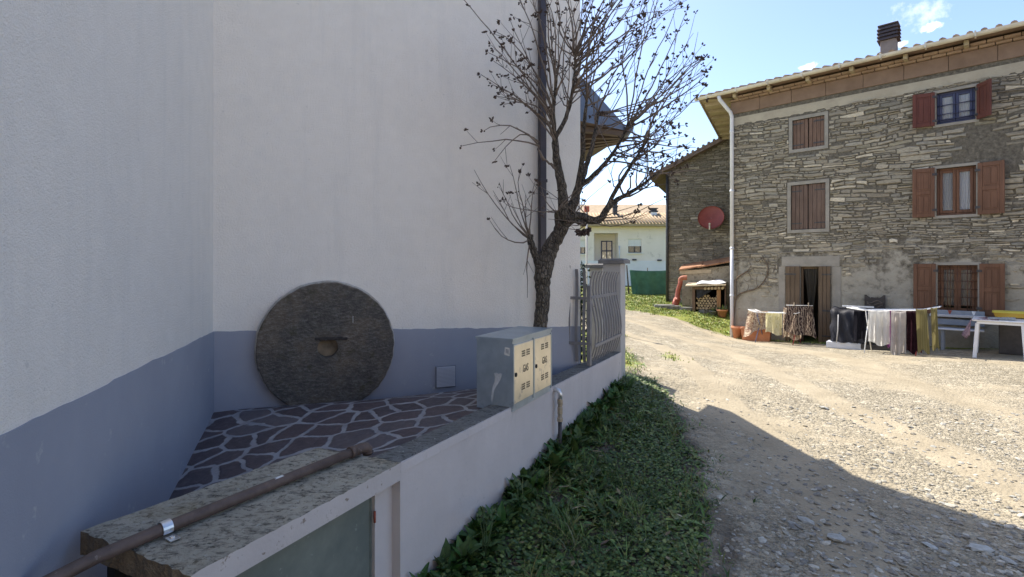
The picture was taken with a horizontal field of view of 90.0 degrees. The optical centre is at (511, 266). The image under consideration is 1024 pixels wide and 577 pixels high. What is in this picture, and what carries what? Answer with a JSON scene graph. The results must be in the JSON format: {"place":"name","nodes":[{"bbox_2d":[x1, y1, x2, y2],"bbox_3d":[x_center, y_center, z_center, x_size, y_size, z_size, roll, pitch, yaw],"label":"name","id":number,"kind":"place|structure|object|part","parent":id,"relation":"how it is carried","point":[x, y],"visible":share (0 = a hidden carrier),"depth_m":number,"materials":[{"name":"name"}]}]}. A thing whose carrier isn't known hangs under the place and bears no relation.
{"place":"outdoors","nodes":[
{"label":"outdoors","id":0,"kind":"place"},
{"bbox_2d":[169,375,553,499],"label":"terrace paving","id":1,"kind":"structure","parent":0,"point":[232,443],"depth_m":3.77,"materials":[{"name":"grey stone"}]},
{"bbox_2d":[254,280,394,405],"bbox_3d":[-1.647,0.677,4.579,1.188,1.103,0.114,0,0,-22],"label":"millstone","id":2,"kind":"object","parent":1,"relation":"on","point":[324,341],"visible":0.95,"depth_m":4.53,"materials":[{"name":"stone"}]},
{"bbox_2d":[475,326,551,411],"bbox_3d":[0.037,0.791,4.113,0.324,0.534,0.750,0,0,27],"label":"gas cabinet","id":3,"kind":"object","parent":1,"relation":"on","point":[514,368],"visible":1,"depth_m":3.84,"materials":[{"name":"grey"}]},
{"bbox_3d":[0.091,0.790,3.882,0.018,0.430,0.331,0,0,27],"label":"door","id":4,"kind":"part","parent":3,"relation":"part of","materials":[{"name":"beige metal"}]},
{"bbox_3d":[0.256,0.790,4.208,0.018,0.430,0.331,0,0,27],"label":"door","id":5,"kind":"part","parent":3,"relation":"part of","materials":[{"name":"beige metal"}]},
{"bbox_2d":[459,0,715,327],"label":"bare tree","id":6,"kind":"object","parent":1,"relation":"on","point":[567,215],"visible":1,"depth_m":4.48,"materials":[{"name":"brown plant"}]},
{"bbox_2d":[465,285,998,576],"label":"ground","id":7,"kind":"structure","parent":0,"point":[813,340],"depth_m":3.82,"materials":[{"name":"green plant"}]},
{"bbox_2d":[80,448,400,576],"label":"meter niche","id":8,"kind":"object","parent":7,"relation":"on","point":[334,520],"visible":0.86,"depth_m":2.15,"materials":[{"name":"stone"}]},
{"bbox_2d":[42,442,373,576],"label":"iron pipe","id":9,"kind":"object","parent":8,"relation":"on","point":[107,552],"visible":1,"depth_m":1.97,"materials":[{"name":"brown metal"}]},
{"bbox_2d":[235,497,375,576],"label":"door","id":10,"kind":"structure","parent":8,"relation":"in","point":[341,547],"depth_m":2.30,"materials":[{"name":"grey metal"}]},
{"bbox_2d":[0,0,632,576],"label":"white house","id":11,"kind":"structure","parent":7,"relation":"on","point":[192,192],"depth_m":4.32,"materials":[{"name":"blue paint"}]},
{"bbox_2d":[473,506,500,563],"bbox_3d":[-0.141,1.575,2.969,0.158,0.353,0.197,0,0,-27],"label":"wild plant","id":12,"kind":"object","parent":7,"relation":"on","point":[485,541],"visible":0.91,"depth_m":2.96,"materials":[{"name":"green plant"}]},
{"bbox_2d":[375,351,621,576],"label":"wall","id":13,"kind":"structure","parent":7,"relation":"on","point":[455,473],"depth_m":3.21,"materials":[{"name":"white paint"}]},
{"bbox_2d":[553,387,562,443],"bbox_3d":[0.395,1.409,4.452,0.106,0.722,0.071,0,0,27],"label":"gas riser pipe","id":14,"kind":"object","parent":13,"relation":"attached to","point":[559,407],"visible":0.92,"depth_m":4.42,"materials":[{"name":"metal"}]},
{"bbox_2d":[568,269,621,365],"bbox_3d":[0.985,0.524,5.984,0.323,1.070,1.121,0,0,27],"label":"metal fence","id":15,"kind":"object","parent":13,"relation":"on","point":[590,307],"visible":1,"depth_m":5.58,"materials":[{"name":"grey metal"}]},
{"bbox_2d":[503,479,530,517],"bbox_3d":[0.030,1.579,3.424,0.222,0.266,0.184,0,0,21],"label":"wild plant","id":16,"kind":"object","parent":7,"relation":"on","point":[515,501],"visible":0.81,"depth_m":3.42,"materials":[{"name":"green plant"}]},
{"bbox_2d":[547,438,570,451],"bbox_3d":[0.364,1.528,4.322,0.261,0.164,0.197,0,0,0],"label":"wild plant","id":17,"kind":"object","parent":7,"relation":"on","point":[555,444],"visible":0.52,"depth_m":4.33,"materials":[{"name":"green plant"}]},
{"bbox_2d":[409,351,759,576],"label":"weeds","id":18,"kind":"object","parent":7,"relation":"on","point":[460,556],"visible":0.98,"depth_m":3.54,"materials":[{"name":"green plant"}]},
{"bbox_2d":[580,260,594,362],"bbox_3d":[0.878,0.699,6.904,0.482,1.569,1.038,0,0,0],"label":"garden shrub","id":19,"kind":"object","parent":7,"relation":"on","point":[582,265],"visible":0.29,"depth_m":6.82,"materials":[{"name":"green plant"}]},
{"bbox_2d":[584,264,602,356],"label":"gate pillar","id":20,"kind":"structure","parent":7,"relation":"on","point":[596,267],"depth_m":7.50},
{"bbox_2d":[598,258,629,377],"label":"gate pillar","id":21,"kind":"structure","parent":7,"relation":"on","point":[613,265],"depth_m":6.60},
{"bbox_2d":[580,203,665,285],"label":"house","id":22,"kind":"structure","parent":7,"relation":"on","point":[640,244],"depth_m":37.00,"materials":[{"name":"paint"}]},
{"bbox_2d":[580,240,585,254],"bbox_3d":[4.991,-1.396,37.065,0.855,1.062,0.370,0,0,0],"label":"window","id":23,"kind":"structure","parent":22,"relation":"in","point":[582,242],"depth_m":37.10,"materials":[{"name":"glass"}]},
{"bbox_2d":[601,241,611,258],"bbox_3d":[7.074,-1.176,38.260,0.837,1.503,0.060,0,0,0],"label":"window","id":24,"kind":"structure","parent":22,"relation":"in","point":[606,246],"depth_m":38.28,"materials":[{"name":"beige glass"}]},
{"bbox_2d":[627,239,642,253],"bbox_3d":[8.884,-1.473,37.065,1.164,1.062,0.370,0,0,0],"label":"window","id":25,"kind":"structure","parent":22,"relation":"in","point":[634,245],"depth_m":37.10,"materials":[{"name":"glass"}]},
{"bbox_2d":[626,265,665,294],"bbox_3d":[5.775,0.748,23.968,3.618,1.652,0.135,0,0,0],"label":"netting fence","id":26,"kind":"object","parent":7,"relation":"on","point":[647,282],"visible":0.4,"depth_m":23.95,"materials":[{"name":"green fabric"}]},
{"bbox_2d":[654,304,673,308],"bbox_3d":[5.517,1.450,18.600,0.724,0.128,0.538,0,0,-22],"label":"flat stone","id":27,"kind":"object","parent":7,"relation":"on","point":[661,305],"visible":0.72,"depth_m":18.40,"materials":[{"name":"grey stone"}]},
{"bbox_2d":[668,305,680,309],"bbox_3d":[5.814,1.481,18.490,0.586,0.136,0.408,0,0,0],"label":"flat stone","id":28,"kind":"object","parent":7,"relation":"on","point":[675,307],"visible":0.62,"depth_m":18.31,"materials":[{"name":"grey stone"}]},
{"bbox_2d":[672,275,686,305],"bbox_3d":[6.130,0.933,18.785,0.562,1.228,0.284,0,0,17],"label":"stove flue","id":29,"kind":"object","parent":7,"relation":"on","point":[676,300],"visible":0.85,"depth_m":18.70,"materials":[{"name":"orange ceramic"}]},
{"bbox_2d":[680,307,691,310],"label":"flat stone","id":30,"kind":"object","parent":7,"relation":"on","point":[686,308],"visible":0.59,"depth_m":18.12,"materials":[{"name":"grey stone"}]},
{"bbox_2d":[649,137,729,302],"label":"stone outbuilding","id":31,"kind":"structure","parent":7,"relation":"on","point":[690,197],"depth_m":19.93,"materials":[{"name":"stone"}]},
{"bbox_2d":[698,206,723,229],"bbox_3d":[7.495,-1.840,19.408,0.784,0.953,0.765,0,0,-24],"label":"satellite dish","id":32,"kind":"object","parent":31,"relation":"attached to","point":[710,217],"visible":1,"depth_m":19.48,"materials":[{"name":"red metal"}]},
{"bbox_2d":[679,257,729,310],"bbox_3d":[7.288,0.697,19.216,1.836,2.195,1.180,0,0,25],"label":"lean to","id":33,"kind":"object","parent":7,"relation":"on","point":[711,274],"visible":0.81,"depth_m":18.92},
{"bbox_2d":[699,309,709,312],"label":"flat stone","id":34,"kind":"object","parent":7,"relation":"on","point":[703,310],"visible":0.55,"depth_m":17.92,"materials":[{"name":"grey stone"}]},
{"bbox_2d":[685,281,726,310],"bbox_3d":[6.929,1.157,18.253,1.317,1.254,1.170,0,0,25],"label":"woodshed","id":35,"kind":"object","parent":7,"relation":"on","point":[700,290],"visible":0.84,"depth_m":17.99,"materials":[{"name":"brown wood"}]},
{"bbox_2d":[696,279,725,283],"bbox_3d":[7.048,0.537,18.105,0.977,0.172,0.800,0,0,25],"label":"plastic sheet","id":36,"kind":"object","parent":35,"relation":"on","point":[718,281],"visible":0.99,"depth_m":17.81,"materials":[{"name":"white plastic"}]},
{"bbox_2d":[709,307,716,315],"bbox_3d":[6.903,1.516,17.531,0.362,0.322,0.288,0,0,32],"label":"flower pot","id":37,"kind":"object","parent":7,"relation":"on","point":[712,311],"visible":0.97,"depth_m":17.45,"materials":[{"name":"green concrete"}]},
{"bbox_2d":[716,305,727,317],"bbox_3d":[7.093,1.490,17.328,0.416,0.442,0.429,0,0,35],"label":"flower pot","id":38,"kind":"object","parent":7,"relation":"on","point":[722,312],"visible":1,"depth_m":17.22,"materials":[{"name":"ceramic"}]},
{"bbox_2d":[694,20,1023,348],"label":"stone house","id":39,"kind":"structure","parent":7,"relation":"on","point":[892,173],"depth_m":12.26,"materials":[{"name":"grey stone"}]},
{"bbox_2d":[729,215,775,334],"bbox_3d":[6.731,0.222,14.327,1.279,3.493,0.097,0,0,45],"label":"bare vine","id":40,"kind":"object","parent":39,"relation":"attached to","point":[735,288],"visible":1,"depth_m":14.51,"materials":[{"name":"brown plant"}]},
{"bbox_2d":[785,266,799,341],"bbox_3d":[7.473,0.995,13.653,0.359,2.010,0.050,0,0,44],"label":"door","id":41,"kind":"structure","parent":39,"relation":"in","point":[792,273],"depth_m":13.63,"materials":[{"name":"brown wood"}]},
{"bbox_2d":[819,266,830,342],"bbox_3d":[8.026,0.995,13.122,0.282,2.010,0.050,0,0,44],"label":"door","id":42,"kind":"structure","parent":39,"relation":"in","point":[824,271],"depth_m":13.12,"materials":[{"name":"brown wood"}]},
{"bbox_2d":[864,295,884,308],"bbox_3d":[8.768,0.905,12.375,0.415,0.442,0.050,0,0,44],"label":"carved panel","id":43,"kind":"object","parent":39,"relation":"attached to","point":[877,302],"visible":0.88,"depth_m":12.36,"materials":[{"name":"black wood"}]},
{"bbox_2d":[937,88,974,124],"bbox_3d":[9.940,-3.575,11.465,0.652,0.709,0.065,0,0,44],"label":"window","id":44,"kind":"structure","parent":39,"relation":"in","point":[964,95],"depth_m":11.44,"materials":[{"name":"blue glass"}]},
{"bbox_2d":[937,166,975,215],"bbox_3d":[9.958,-1.686,11.478,0.661,1.065,0.070,0,0,44],"label":"window","id":45,"kind":"structure","parent":39,"relation":"in","point":[956,187],"depth_m":11.45,"materials":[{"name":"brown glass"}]},
{"bbox_2d":[938,265,977,310],"bbox_3d":[9.994,0.504,11.483,0.668,1.075,0.085,0,0,44],"label":"window","id":46,"kind":"structure","parent":39,"relation":"in","point":[942,269],"depth_m":11.46,"materials":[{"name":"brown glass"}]},
{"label":"rod","id":47,"kind":"object","parent":39,"relation":"attached to","visible":0},
{"bbox_2d":[784,305,816,338],"bbox_3d":[7.186,1.369,12.761,0.739,0.806,0.109,0,0,44],"label":"print blouse","id":48,"kind":"object","parent":47,"relation":"hanging from","point":[802,322],"visible":1,"depth_m":12.75,"materials":[{"name":"brown fabric"}]},
{"bbox_2d":[580,0,1023,204],"label":"sky","id":49,"kind":"structure","parent":0,"point":[750,41],"materials":[{"name":"blue"}]},
{"bbox_2d":[581,304,1023,576],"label":"gravel road","id":50,"kind":"structure","parent":0,"point":[807,376],"depth_m":5.19,"materials":[{"name":"beige gravel"}]},
{"bbox_2d":[584,206,588,325],"bbox_3d":[1.823,0.029,12.500,0.120,3.011,0.100,0,0,0],"label":"pole","id":51,"kind":"object","parent":50,"relation":"on","point":[587,207],"visible":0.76,"depth_m":12.48,"materials":[{"name":"grey metal"}]},
{"bbox_2d":[582,288,825,373],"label":"grass","id":52,"kind":"structure","parent":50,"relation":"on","point":[638,301],"depth_m":17.61,"materials":[{"name":"green plant"}]},
{"bbox_2d":[731,326,741,338],"bbox_3d":[6.363,1.852,14.441,0.347,0.340,0.352,0,0,0],"label":"flower pot","id":53,"kind":"object","parent":50,"relation":"on","point":[736,330],"visible":0.77,"depth_m":14.34,"materials":[{"name":"ceramic"}]},
{"bbox_2d":[740,326,771,341],"bbox_3d":[6.675,1.849,13.989,0.767,0.355,0.335,0,0,34],"label":"planter trough","id":54,"kind":"object","parent":50,"relation":"on","point":[765,337],"visible":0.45,"depth_m":13.84,"materials":[{"name":"ceramic"}]},
{"bbox_2d":[758,536,766,543],"bbox_3d":[1.567,1.712,3.203,0.059,0.022,0.068,0,0,0],"label":"loose stone","id":55,"kind":"object","parent":50,"relation":"on","point":[762,539],"visible":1,"depth_m":3.20,"materials":[{"name":"grey stone"}]},
{"bbox_2d":[748,309,800,344],"bbox_3d":[6.944,1.564,13.370,1.339,0.920,0.588,0,0,44],"label":"drying rack","id":56,"kind":"object","parent":50,"relation":"on","point":[768,312],"visible":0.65,"depth_m":13.47,"materials":[{"name":"white metal"}]},
{"bbox_2d":[743,310,767,336],"bbox_3d":[6.537,1.538,13.728,0.596,0.737,0.148,0,0,43],"label":"floral cloth","id":57,"kind":"object","parent":56,"relation":"hanging from","point":[752,325],"visible":0.88,"depth_m":13.74,"materials":[{"name":"beige fabric"}]},
{"bbox_2d":[766,313,781,335],"bbox_3d":[6.775,1.473,13.252,0.092,0.595,0.386,0,0,-45],"label":"yellow cloth","id":58,"kind":"object","parent":56,"relation":"hanging from","point":[773,323],"visible":1,"depth_m":13.23,"materials":[{"name":"yellow fabric"}]},
{"bbox_2d":[783,308,800,339],"bbox_3d":[7.137,1.461,13.054,0.428,0.824,0.106,0,0,45],"label":"cloth","id":59,"kind":"object","parent":56,"relation":"hanging from","point":[791,336],"visible":0.28,"depth_m":13.11,"materials":[{"name":"beige fabric"}]},
{"bbox_2d":[797,515,814,524],"bbox_3d":[1.992,1.719,3.474,0.102,0.025,0.091,0,0,27],"label":"loose stone","id":60,"kind":"object","parent":50,"relation":"on","point":[805,520],"visible":1,"depth_m":3.45,"materials":[{"name":"grey stone"}]},
{"bbox_2d":[827,533,845,542],"bbox_3d":[2.055,1.717,3.248,0.102,0.045,0.141,0,0,31],"label":"loose stone","id":61,"kind":"object","parent":50,"relation":"on","point":[836,537],"visible":1,"depth_m":3.21,"materials":[{"name":"grey stone"}]},
{"bbox_2d":[826,305,889,350],"bbox_3d":[8.272,1.429,12.004,1.436,1.027,0.812,0,0,44],"label":"covered garden seat","id":62,"kind":"object","parent":50,"relation":"on","point":[841,327],"visible":0.45,"depth_m":12.01,"materials":[{"name":"black fabric"}]},
{"bbox_2d":[846,306,941,355],"bbox_3d":[8.209,1.352,11.047,1.606,1.082,0.589,0,0,44],"label":"drying rack","id":63,"kind":"object","parent":50,"relation":"on","point":[862,309],"visible":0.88,"depth_m":11.21,"materials":[{"name":"white metal"}]},
{"bbox_2d":[854,310,865,341],"bbox_3d":[7.858,1.338,11.568,0.223,0.732,0.094,0,0,43],"label":"black top","id":64,"kind":"object","parent":63,"relation":"hanging from","point":[859,323],"visible":0.94,"depth_m":11.55,"materials":[{"name":"fabric"}]},
{"bbox_2d":[868,310,889,345],"bbox_3d":[7.870,1.307,10.987,0.387,0.784,0.112,0,0,44],"label":"bath towel","id":65,"kind":"object","parent":63,"relation":"hanging from","point":[878,328],"visible":1,"depth_m":10.95,"materials":[{"name":"white fabric"}]},
{"bbox_2d":[887,311,890,347],"bbox_3d":[8.043,1.325,10.916,0.104,0.814,0.078,0,0,42],"label":"purple cloth","id":66,"kind":"object","parent":63,"relation":"hanging from","point":[888,345],"visible":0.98,"depth_m":10.89,"materials":[{"name":"fabric"}]},
{"bbox_2d":[890,311,905,354],"bbox_3d":[8.095,1.405,10.729,0.264,0.960,0.116,0,0,42],"label":"pale shirt","id":67,"kind":"object","parent":63,"relation":"hanging from","point":[898,335],"visible":0.98,"depth_m":10.73,"materials":[{"name":"grey fabric"}]},
{"bbox_2d":[906,311,917,354],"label":"dark trousers","id":68,"kind":"object","parent":63,"relation":"hanging from","point":[911,338],"visible":0.93,"depth_m":10.65,"materials":[{"name":"purple fabric"}]},
{"bbox_2d":[916,308,938,353],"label":"checked trousers","id":69,"kind":"object","parent":63,"relation":"hanging from","point":[922,330],"visible":1,"depth_m":10.38,"materials":[{"name":"yellow fabric"}]},
{"bbox_2d":[922,542,937,549],"bbox_3d":[2.616,1.744,3.196,0.070,0.027,0.072,0,0,-13],"label":"loose stone","id":70,"kind":"object","parent":50,"relation":"on","point":[927,544],"visible":0.97,"depth_m":3.19,"materials":[{"name":"grey stone"}]},
{"bbox_2d":[949,562,959,566],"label":"loose stone","id":71,"kind":"object","parent":50,"relation":"on","point":[955,564],"visible":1,"depth_m":3.00,"materials":[{"name":"grey stone"}]},
{"bbox_2d":[937,310,984,351],"bbox_3d":[9.718,1.397,11.113,0.792,0.856,0.405,0,0,44],"label":"garden bench","id":72,"kind":"object","parent":50,"relation":"on","point":[953,321],"visible":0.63,"depth_m":11.20,"materials":[{"name":"blue paint"}]},
{"bbox_2d":[968,543,994,552],"bbox_3d":[2.905,1.749,3.176,0.125,0.036,0.108,0,0,0],"label":"loose stone","id":73,"kind":"object","parent":50,"relation":"on","point":[979,548],"visible":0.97,"depth_m":3.16,"materials":[{"name":"grey stone"}]},
{"bbox_2d":[972,316,1023,357],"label":"plastic table","id":74,"kind":"object","parent":50,"relation":"on","point":[1015,322],"visible":0.94,"depth_m":10.06,"materials":[{"name":"white plastic"}]},
{"bbox_2d":[962,317,998,338],"bbox_3d":[9.433,1.242,10.329,0.566,0.457,0.623,0,0,44],"label":"table cloth","id":75,"kind":"object","parent":74,"relation":"on","point":[966,333],"visible":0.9,"depth_m":10.35,"materials":[{"name":"pink fabric"}]},
{"bbox_2d":[988,317,1015,319],"bbox_3d":[9.636,1.019,10.079,0.397,0.044,0.401,0,0,44],"label":"white cloth","id":76,"kind":"object","parent":75,"relation":"on","point":[1011,318],"visible":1,"depth_m":10.09,"materials":[{"name":"white fabric"}]},
{"bbox_2d":[992,310,1023,354],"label":"ochre crate","id":77,"kind":"object","parent":50,"relation":"on","point":[1010,339],"visible":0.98,"depth_m":10.26,"materials":[{"name":"plastic"}]},
{"bbox_2d":[998,555,1017,564],"bbox_3d":[2.949,1.747,3.048,0.059,0.022,0.100,0,0,0],"label":"loose stone","id":78,"kind":"object","parent":50,"relation":"on","point":[1007,560],"visible":1,"depth_m":3.04,"materials":[{"name":"grey stone"}]}
]}

